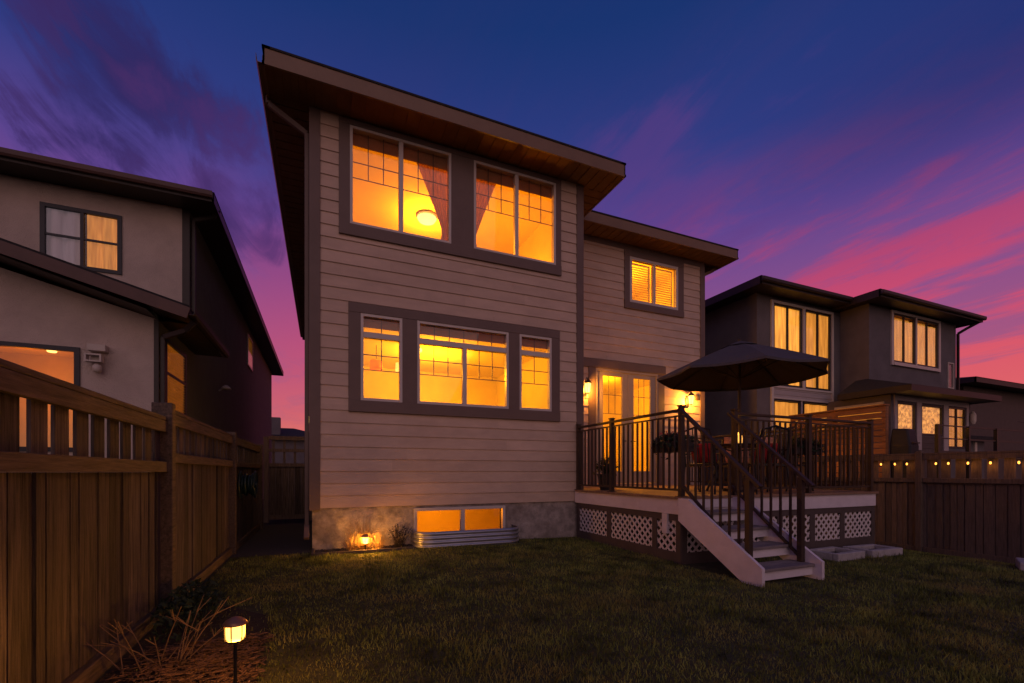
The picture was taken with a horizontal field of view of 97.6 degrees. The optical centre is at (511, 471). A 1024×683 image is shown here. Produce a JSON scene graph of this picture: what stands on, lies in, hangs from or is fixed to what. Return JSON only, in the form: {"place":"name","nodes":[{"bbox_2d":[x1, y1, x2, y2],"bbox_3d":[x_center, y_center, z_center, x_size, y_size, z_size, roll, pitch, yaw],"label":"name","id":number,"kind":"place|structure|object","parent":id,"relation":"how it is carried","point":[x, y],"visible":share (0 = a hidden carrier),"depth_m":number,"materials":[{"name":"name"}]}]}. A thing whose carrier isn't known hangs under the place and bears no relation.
{"place":"outdoors","nodes":[
{"label":"outdoors","id":0,"kind":"place"},
{"bbox_2d":[0,147,283,498],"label":"stucco house","id":1,"kind":"structure","parent":0,"point":[144,280],"depth_m":8.04,"materials":[{"name":"beige paint"}]},
{"bbox_2d":[0,341,79,451],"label":"window","id":2,"kind":"structure","parent":1,"relation":"in","point":[76,350],"depth_m":6.62,"materials":[{"name":"white glass"}]},
{"bbox_2d":[40,201,121,274],"bbox_3d":[-7.877,-4.250,8.290,1.350,1.500,0.345,0,0,-23],"label":"window","id":3,"kind":"structure","parent":1,"relation":"in","point":[89,239],"depth_m":8.17,"materials":[{"name":"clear glass"}]},
{"bbox_2d":[84,343,108,372],"bbox_3d":[-6.266,-1.710,6.759,0.240,0.420,0.159,0,0,-23],"label":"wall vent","id":4,"kind":"object","parent":1,"relation":"attached to","point":[97,358],"visible":1,"depth_m":6.72,"materials":[{"name":"plastic"}]},
{"bbox_2d":[166,339,186,415],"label":"window","id":5,"kind":"structure","parent":1,"relation":"in","point":[176,359],"depth_m":7.92,"materials":[{"name":"orange glass"}]},
{"bbox_2d":[219,385,231,390],"bbox_3d":[-7.258,-2.118,11.363,0.240,0.164,0.251,0,0,25],"label":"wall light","id":6,"kind":"object","parent":1,"relation":"attached to","point":[225,387],"visible":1,"depth_m":11.32,"materials":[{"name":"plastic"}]},
{"bbox_2d":[247,333,252,371],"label":"window","id":7,"kind":"structure","parent":1,"relation":"in","point":[249,341],"depth_m":15.92,"materials":[{"name":"glass"}]},
{"bbox_2d":[230,519,311,557],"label":"side path","id":8,"kind":"structure","parent":0,"point":[278,536],"depth_m":7.82,"materials":[{"name":"grey concrete"}]},
{"bbox_2d":[272,417,304,462],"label":"house","id":9,"kind":"structure","parent":0,"point":[277,430],"depth_m":41.62,"materials":[{"name":"grey paint"}]},
{"bbox_2d":[0,0,1023,430],"label":"sky","id":10,"kind":"structure","parent":0,"point":[853,148],"materials":[{"name":"blue"}]},
{"bbox_2d":[94,499,1023,682],"bbox_3d":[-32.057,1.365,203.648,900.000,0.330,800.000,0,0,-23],"label":"ground","id":11,"kind":"structure","parent":0,"point":[719,568],"depth_m":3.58,"materials":[{"name":"green plant"}]},
{"bbox_2d":[0,358,262,682],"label":"wooden fence","id":12,"kind":"object","parent":11,"relation":"on","point":[88,545],"visible":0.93,"depth_m":2.67,"materials":[{"name":"brown wood"}]},
{"bbox_2d":[238,471,257,497],"bbox_3d":[-4.192,0.200,7.130,0.232,0.443,0.441,0,0,-23],"label":"hose reel","id":13,"kind":"object","parent":12,"relation":"hanging from","point":[247,484],"visible":1,"depth_m":7.01,"materials":[{"name":"green plastic"}]},
{"bbox_2d":[96,594,273,682],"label":"garden bed","id":14,"kind":"object","parent":11,"relation":"on","point":[207,632],"visible":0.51,"depth_m":3.25,"materials":[{"name":"soil"}]},
{"bbox_2d":[84,606,181,675],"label":"dry stalks","id":15,"kind":"object","parent":14,"relation":"on","point":[120,629],"visible":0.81,"depth_m":2.64,"materials":[{"name":"brown plant"}]},
{"bbox_2d":[101,632,275,682],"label":"bark mulch","id":16,"kind":"object","parent":14,"relation":"on","point":[193,671],"visible":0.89,"depth_m":2.73,"materials":[{"name":"brown wood"}]},
{"bbox_2d":[222,616,247,682],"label":"garden lantern","id":17,"kind":"object","parent":16,"relation":"on","point":[234,621],"visible":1,"depth_m":2.29,"materials":[{"name":"black metal"}]},
{"bbox_2d":[150,578,227,642],"bbox_3d":[-2.531,1.062,3.550,0.465,0.415,1.115,0,0,-23],"label":"shrub","id":18,"kind":"object","parent":14,"relation":"on","point":[184,599],"visible":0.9,"depth_m":3.40,"materials":[{"name":"green plant"}]},
{"bbox_2d":[162,595,252,666],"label":"dry stalks","id":19,"kind":"object","parent":14,"relation":"on","point":[196,630],"visible":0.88,"depth_m":2.82,"materials":[{"name":"brown plant"}]},
{"bbox_2d":[311,546,415,556],"bbox_3d":[-2.245,1.190,6.831,1.480,0.080,0.470,0,0,-23],"label":"bed edging","id":20,"kind":"object","parent":11,"relation":"on","point":[313,553],"visible":0.6,"depth_m":6.61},
{"bbox_2d":[256,44,738,549],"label":"two storey house","id":21,"kind":"structure","parent":11,"relation":"on","point":[436,434],"depth_m":7.95,"materials":[{"name":"paint"}]},
{"bbox_2d":[264,436,311,522],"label":"side gate","id":22,"kind":"structure","parent":21,"relation":"attached to","point":[284,489],"depth_m":10.27,"materials":[{"name":"brown wood"}]},
{"bbox_2d":[369,345,382,369],"bbox_3d":[-2.770,-2.345,9.144,0.265,0.490,0.265,0,0,-23],"label":"pendant lamp","id":23,"kind":"object","parent":21,"relation":"hanging from","point":[375,364],"visible":0.91,"depth_m":9.05,"materials":[{"name":"orange metal"}]},
{"bbox_2d":[364,318,398,331],"bbox_3d":[-2.129,-2.410,7.286,0.590,0.180,0.008,0,0,-23],"label":"roller shade","id":24,"kind":"object","parent":21,"relation":"attached to","point":[376,324],"visible":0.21,"depth_m":7.28,"materials":[{"name":"fabric"}]},
{"bbox_2d":[361,313,401,402],"bbox_3d":[-2.106,-1.820,7.232,0.650,1.380,0.100,0,0,-23],"label":"window","id":25,"kind":"structure","parent":21,"relation":"in","point":[364,335],"depth_m":7.21,"materials":[{"name":"white plastic"}]},
{"bbox_2d":[395,362,398,371],"bbox_3d":[-2.388,-2.365,9.524,0.184,0.450,0.184,0,0,-23],"label":"pendant lamp","id":26,"kind":"object","parent":21,"relation":"hanging from","point":[397,367],"visible":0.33,"depth_m":9.45,"materials":[{"name":"white glass"}]},
{"bbox_2d":[353,133,446,170],"bbox_3d":[-1.832,-5.305,7.432,1.570,0.230,0.045,0,0,-23],"label":"roller shade","id":27,"kind":"object","parent":21,"relation":"attached to","point":[376,145],"visible":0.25,"depth_m":7.38,"materials":[{"name":"brown fabric"}]},
{"bbox_2d":[350,125,450,243],"bbox_3d":[-1.802,-4.655,7.361,1.630,1.550,0.100,0,0,-23],"label":"window","id":28,"kind":"structure","parent":21,"relation":"in","point":[401,143],"depth_m":7.31,"materials":[{"name":"white plastic"}]},
{"bbox_2d":[416,210,436,225],"bbox_3d":[-1.827,-5.418,9.609,0.440,0.155,0.440,0,0,-23],"label":"ceiling lamp","id":29,"kind":"object","parent":21,"relation":"attached to","point":[426,217],"visible":1,"depth_m":9.50,"materials":[{"name":"glass"}]},
{"bbox_2d":[417,163,446,240],"bbox_3d":[-1.419,-4.680,7.675,0.660,1.560,0.063,0,0,-23],"label":"curtain","id":30,"kind":"object","parent":21,"relation":"hanging from","point":[440,191],"visible":0.63,"depth_m":7.74,"materials":[{"name":"red fabric"}]},
{"bbox_2d":[414,505,504,530],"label":"window","id":31,"kind":"structure","parent":21,"relation":"in","point":[462,509],"depth_m":7.73,"materials":[{"name":"white plastic"}]},
{"bbox_2d":[420,325,504,343],"bbox_3d":[-0.854,-2.410,7.827,1.580,0.180,0.008,0,0,-23],"label":"roller shade","id":32,"kind":"object","parent":21,"relation":"attached to","point":[457,334],"visible":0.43,"depth_m":7.81,"materials":[{"name":"brown fabric"}]},
{"bbox_2d":[417,320,508,408],"bbox_3d":[-0.831,-1.820,7.773,1.640,1.380,0.100,0,0,-23],"label":"window","id":33,"kind":"structure","parent":21,"relation":"in","point":[420,341],"depth_m":7.74,"materials":[{"name":"white plastic"}]},
{"bbox_2d":[411,524,518,547],"bbox_3d":[-0.734,1.134,7.531,1.836,0.377,0.501,0,0,-23],"label":"window well","id":34,"kind":"object","parent":21,"relation":"attached to","point":[498,536],"depth_m":7.28,"materials":[{"name":"metal"}]},
{"bbox_2d":[476,179,495,246],"bbox_3d":[-0.462,-4.680,8.081,0.580,1.560,0.063,0,0,-23],"label":"curtain","id":35,"kind":"object","parent":21,"relation":"hanging from","point":[481,188],"visible":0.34,"depth_m":8.04,"materials":[{"name":"fabric"}]},
{"bbox_2d":[476,167,550,198],"bbox_3d":[0.032,-5.305,8.223,1.560,0.230,0.045,0,0,-23],"label":"roller shade","id":36,"kind":"object","parent":21,"relation":"attached to","point":[494,177],"visible":0.65,"depth_m":8.16,"materials":[{"name":"brown fabric"}]},
{"bbox_2d":[474,160,555,264],"bbox_3d":[0.062,-4.655,8.151,1.620,1.550,0.100,0,0,-23],"label":"window","id":37,"kind":"structure","parent":21,"relation":"in","point":[516,176],"depth_m":8.13,"materials":[{"name":"white plastic"}]},
{"bbox_2d":[522,338,546,348],"bbox_3d":[0.398,-2.410,8.358,0.600,0.180,0.008,0,0,-23],"label":"roller shade","id":38,"kind":"object","parent":21,"relation":"attached to","point":[530,343],"visible":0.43,"depth_m":8.36,"materials":[{"name":"brown fabric"}]},
{"bbox_2d":[520,334,551,410],"bbox_3d":[0.421,-1.820,8.304,0.660,1.380,0.100,0,0,-23],"label":"window","id":39,"kind":"structure","parent":21,"relation":"in","point":[548,355],"depth_m":8.32,"materials":[{"name":"white plastic"}]},
{"bbox_2d":[584,377,591,395],"bbox_3d":[1.734,-1.980,10.305,0.200,0.420,0.240,0,0,-23],"label":"wall lantern","id":40,"kind":"object","parent":21,"relation":"attached to","point":[586,383],"depth_m":10.33,"materials":[{"name":"black metal"}]},
{"bbox_2d":[598,371,627,482],"bbox_3d":[2.417,-1.065,10.741,0.887,2.670,0.110,0,0,-23],"label":"door","id":41,"kind":"structure","parent":21,"relation":"in","point":[624,376],"depth_m":10.86,"materials":[{"name":"paint"}]},
{"bbox_2d":[632,263,649,302],"bbox_3d":[3.177,-4.700,11.199,0.635,0.960,0.050,0,0,-23],"label":"window blind","id":42,"kind":"object","parent":21,"relation":"attached to","point":[648,279],"depth_m":11.22,"materials":[{"name":"paint"}]},
{"bbox_2d":[628,374,655,482],"bbox_3d":[3.220,-1.065,11.082,0.847,2.670,0.110,0,0,-23],"label":"door","id":43,"kind":"structure","parent":21,"relation":"in","point":[652,379],"depth_m":11.09,"materials":[{"name":"paint"}]},
{"bbox_2d":[630,256,677,309],"bbox_3d":[3.550,-4.700,11.249,1.520,1.120,0.100,0,0,-23],"label":"window","id":44,"kind":"structure","parent":21,"relation":"in","point":[653,264],"depth_m":11.23,"materials":[{"name":"white plastic"}]},
{"bbox_2d":[656,268,671,306],"bbox_3d":[3.844,-4.700,11.482,0.635,0.960,0.050,0,0,-23],"label":"window blind","id":45,"kind":"object","parent":21,"relation":"attached to","point":[670,286],"depth_m":11.51,"materials":[{"name":"paint"}]},
{"bbox_2d":[686,391,694,406],"bbox_3d":[4.588,-1.900,11.515,0.200,0.420,0.240,0,0,-23],"label":"wall lantern","id":46,"kind":"object","parent":21,"relation":"attached to","point":[690,394],"depth_m":11.55,"materials":[{"name":"black metal"}]},
{"bbox_2d":[574,405,878,563],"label":"deck","id":47,"kind":"structure","parent":11,"relation":"on","point":[654,503],"depth_m":7.19,"materials":[{"name":"white paint"}]},
{"bbox_2d":[589,455,621,489],"bbox_3d":[1.746,-0.004,8.401,0.820,0.679,0.817,0,0,-23],"label":"potted fern","id":48,"kind":"object","parent":47,"relation":"on","point":[604,488],"visible":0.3,"depth_m":8.30,"materials":[{"name":"green plant"}]},
{"bbox_2d":[652,431,699,459],"bbox_3d":[2.292,-0.398,6.407,0.442,0.442,0.884,0,0,-23],"label":"rail planter","id":49,"kind":"object","parent":47,"relation":"attached to","point":[673,443],"visible":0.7,"depth_m":6.28,"materials":[{"name":"green plant"}]},
{"bbox_2d":[686,437,722,489],"bbox_3d":[3.647,-0.186,8.703,0.607,1.048,0.644,0,0,-15],"label":"patio chair","id":50,"kind":"object","parent":47,"relation":"on","point":[701,466],"visible":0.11,"depth_m":8.47,"materials":[{"name":"black metal"}]},
{"bbox_2d":[685,427,730,493],"bbox_3d":[3.067,-0.187,7.068,0.642,1.048,0.607,0,0,-39],"label":"patio chair","id":51,"kind":"object","parent":47,"relation":"on","point":[715,464],"visible":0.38,"depth_m":6.84,"materials":[{"name":"black metal"}]},
{"bbox_2d":[691,443,716,462],"bbox_3d":[2.995,-0.295,7.011,0.201,0.300,0.400,0,0,-39],"label":"cushion","id":52,"kind":"object","parent":51,"relation":"on","point":[700,453],"visible":0.43,"depth_m":6.95,"materials":[{"name":"red fabric"}]},
{"bbox_2d":[706,443,765,492],"bbox_3d":[3.908,-0.061,7.740,1.260,0.807,1.260,0,0,-23],"label":"patio table","id":53,"kind":"object","parent":47,"relation":"on","point":[726,446],"visible":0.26,"depth_m":7.64,"materials":[{"name":"black metal"}]},
{"bbox_2d":[722,440,759,489],"bbox_3d":[4.476,-0.186,8.832,0.606,1.047,0.645,0,0,7],"label":"patio chair","id":54,"kind":"object","parent":47,"relation":"on","point":[742,465],"visible":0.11,"depth_m":8.94,"materials":[{"name":"black metal"}]},
{"bbox_2d":[724,437,748,462],"bbox_3d":[4.493,-0.445,8.973,0.460,0.520,0.191,0,0,7],"label":"cushion","id":55,"kind":"object","parent":54,"relation":"on","point":[727,439],"visible":0.2,"depth_m":8.96,"materials":[{"name":"fabric"}]},
{"bbox_2d":[657,338,828,491],"bbox_3d":[3.936,-0.990,7.752,2.521,2.650,2.521,0,0,35],"label":"patio umbrella","id":56,"kind":"object","parent":47,"relation":"on","point":[739,365],"visible":0.94,"depth_m":7.90,"materials":[{"name":"fabric"}]},
{"bbox_2d":[738,425,789,493],"bbox_3d":[3.950,-0.186,7.045,0.607,1.047,0.644,0,0,-3],"label":"patio chair","id":57,"kind":"object","parent":47,"relation":"on","point":[782,449],"visible":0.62,"depth_m":6.81,"materials":[{"name":"black metal"}]},
{"bbox_2d":[754,443,778,462],"bbox_3d":[3.955,-0.295,6.954,0.400,0.300,0.201,0,0,-3],"label":"cushion","id":58,"kind":"object","parent":57,"relation":"on","point":[771,444],"visible":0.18,"depth_m":6.89,"materials":[{"name":"red fabric"}]},
{"bbox_2d":[754,440,794,483],"bbox_3d":[5.189,-0.186,8.922,0.607,1.047,0.644,0,0,-8],"label":"patio chair","id":59,"kind":"object","parent":47,"relation":"on","point":[777,468],"visible":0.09,"depth_m":9.15,"materials":[{"name":"black metal"}]},
{"bbox_2d":[756,437,778,462],"bbox_3d":[5.169,-0.445,9.061,0.460,0.520,0.191,0,0,-8],"label":"cushion","id":60,"kind":"object","parent":59,"relation":"on","point":[771,440],"visible":0.09,"depth_m":9.05,"materials":[{"name":"fabric"}]},
{"bbox_2d":[778,433,813,491],"bbox_3d":[4.924,-0.186,8.002,0.645,1.048,0.607,0,0,-14],"label":"patio chair","id":61,"kind":"object","parent":47,"relation":"on","point":[793,464],"visible":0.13,"depth_m":8.00,"materials":[{"name":"black metal"}]},
{"bbox_2d":[781,437,827,459],"bbox_3d":[4.724,-0.385,7.268,1.032,0.408,0.444,0,0,-23],"label":"rail planter","id":62,"kind":"object","parent":47,"relation":"on","point":[803,447],"visible":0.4,"depth_m":7.17,"materials":[{"name":"green plant"}]},
{"bbox_2d":[678,409,824,586],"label":"deck stairs","id":63,"kind":"structure","parent":11,"relation":"on","point":[697,520],"depth_m":5.49,"materials":[{"name":"white paint"}]},
{"bbox_2d":[810,546,864,561],"bbox_3d":[4.857,1.242,6.731,0.673,0.140,0.479,0,0,-23],"label":"planter block","id":64,"kind":"object","parent":11,"relation":"on","point":[832,553],"depth_m":6.58,"materials":[{"name":"concrete"}]},
{"bbox_2d":[789,404,889,477],"bbox_3d":[8.785,-0.040,12.198,0.180,3.280,2.480,0,0,-23],"label":"privacy screen","id":65,"kind":"object","parent":11,"relation":"on","point":[883,409],"visible":0.34,"depth_m":11.61,"materials":[{"name":"brown wood"}]},
{"bbox_2d":[705,275,1001,484],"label":"grey house","id":66,"kind":"structure","parent":11,"relation":"on","point":[899,353],"depth_m":13.93,"materials":[{"name":"paint"}]},
{"bbox_2d":[774,399,799,428],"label":"window","id":67,"kind":"structure","parent":66,"relation":"in","point":[784,408],"depth_m":13.60,"materials":[{"name":"clear glass"}]},
{"bbox_2d":[774,303,801,387],"bbox_3d":[8.345,-3.810,13.606,1.250,2.420,0.085,0,0,-23],"label":"window","id":68,"kind":"structure","parent":66,"relation":"in","point":[787,320],"depth_m":13.63,"materials":[{"name":"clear glass"}]},
{"bbox_2d":[803,401,827,429],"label":"window","id":69,"kind":"structure","parent":66,"relation":"in","point":[807,408],"depth_m":14.15,"materials":[{"name":"clear glass"}]},
{"bbox_2d":[806,310,830,390],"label":"window","id":70,"kind":"structure","parent":66,"relation":"in","point":[818,325],"depth_m":14.25,"materials":[{"name":"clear glass"}]},
{"bbox_2d":[834,401,883,422],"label":"window","id":71,"kind":"structure","parent":66,"relation":"in","point":[876,403],"depth_m":13.41,"materials":[{"name":"glass"}]},
{"bbox_2d":[894,314,914,364],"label":"window","id":72,"kind":"structure","parent":66,"relation":"in","point":[904,326],"depth_m":14.48,"materials":[{"name":"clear glass"}]},
{"bbox_2d":[898,402,915,432],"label":"window","id":73,"kind":"structure","parent":66,"relation":"in","point":[906,411],"depth_m":13.01,"materials":[{"name":"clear glass"}]},
{"bbox_2d":[917,319,937,368],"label":"window","id":74,"kind":"structure","parent":66,"relation":"in","point":[927,332],"depth_m":15.01,"materials":[{"name":"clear glass"}]},
{"bbox_2d":[922,405,942,435],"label":"window","id":75,"kind":"structure","parent":66,"relation":"in","point":[931,415],"depth_m":13.52,"materials":[{"name":"clear glass"}]},
{"bbox_2d":[947,362,953,388],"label":"window","id":76,"kind":"structure","parent":66,"relation":"in","point":[950,366],"depth_m":15.61,"materials":[{"name":"glass"}]},
{"bbox_2d":[949,407,965,447],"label":"window","id":77,"kind":"structure","parent":66,"relation":"in","point":[957,416],"depth_m":14.09,"materials":[{"name":"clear glass"}]},
{"bbox_2d":[969,412,975,423],"bbox_3d":[14.663,-1.720,14.269,0.160,0.400,0.175,0,0,-23],"label":"wall light","id":78,"kind":"object","parent":66,"relation":"attached to","point":[972,417],"visible":1,"depth_m":14.21,"materials":[{"name":"glass"}]},
{"bbox_2d":[713,450,1023,564],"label":"wooden fence","id":79,"kind":"object","parent":11,"relation":"on","point":[947,514],"visible":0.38,"depth_m":8.24,"materials":[{"name":"brown wood"}]},
{"bbox_2d":[843,544,902,557],"bbox_3d":[5.676,1.251,7.056,0.720,0.140,0.440,0,0,-20],"label":"planter block","id":80,"kind":"object","parent":11,"relation":"on","point":[874,550],"depth_m":6.92,"materials":[{"name":"concrete"}]},
{"bbox_2d":[935,424,1023,484],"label":"neighbour deck","id":81,"kind":"structure","parent":11,"relation":"on","point":[995,440],"depth_m":10.79,"materials":[{"name":"brown wood"}]},
{"bbox_2d":[890,429,919,477],"bbox_3d":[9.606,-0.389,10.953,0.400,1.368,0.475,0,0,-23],"label":"covered grill","id":82,"kind":"object","parent":81,"relation":"on","point":[903,441],"visible":0.62,"depth_m":10.83,"materials":[{"name":"black fabric"}]},
{"bbox_2d":[971,435,992,478],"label":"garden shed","id":83,"kind":"structure","parent":11,"relation":"on","point":[977,445],"depth_m":16.58,"materials":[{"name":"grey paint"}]},
{"bbox_2d":[960,376,1023,478],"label":"dark house","id":84,"kind":"structure","parent":11,"relation":"on","point":[1007,412],"depth_m":21.31,"materials":[{"name":"grey"}]},
{"bbox_2d":[1016,558,1023,570],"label":"planter block","id":85,"kind":"object","parent":11,"relation":"on","point":[1019,563],"depth_m":5.96,"materials":[{"name":"concrete"}]},
{"label":"planting bed","id":86,"kind":"structure","parent":11,"relation":"on","visible":0},
{"bbox_2d":[335,513,392,550],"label":"ornamental grass","id":87,"kind":"object","parent":86,"relation":"on","point":[378,544],"depth_m":6.79,"materials":[{"name":"plant"}]},
{"bbox_2d":[361,534,369,549],"bbox_3d":[-2.188,1.089,6.697,0.133,0.322,0.133,0,0,-23],"label":"garden lantern","id":88,"kind":"object","parent":86,"relation":"on","point":[364,536],"visible":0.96,"depth_m":6.67,"materials":[{"name":"yellow glass"}]},
{"bbox_2d":[315,544,416,552],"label":"bed stones","id":89,"kind":"object","parent":86,"relation":"on","point":[344,549],"visible":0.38,"depth_m":6.92,"materials":[{"name":"grey stone"}]},
{"bbox_2d":[388,524,411,547],"bbox_3d":[-1.755,1.012,7.068,0.425,0.420,0.390,0,0,-23],"label":"dark shrub","id":90,"kind":"object","parent":86,"relation":"on","point":[401,542],"visible":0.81,"depth_m":7.05,"materials":[{"name":"plant"}]}
]}

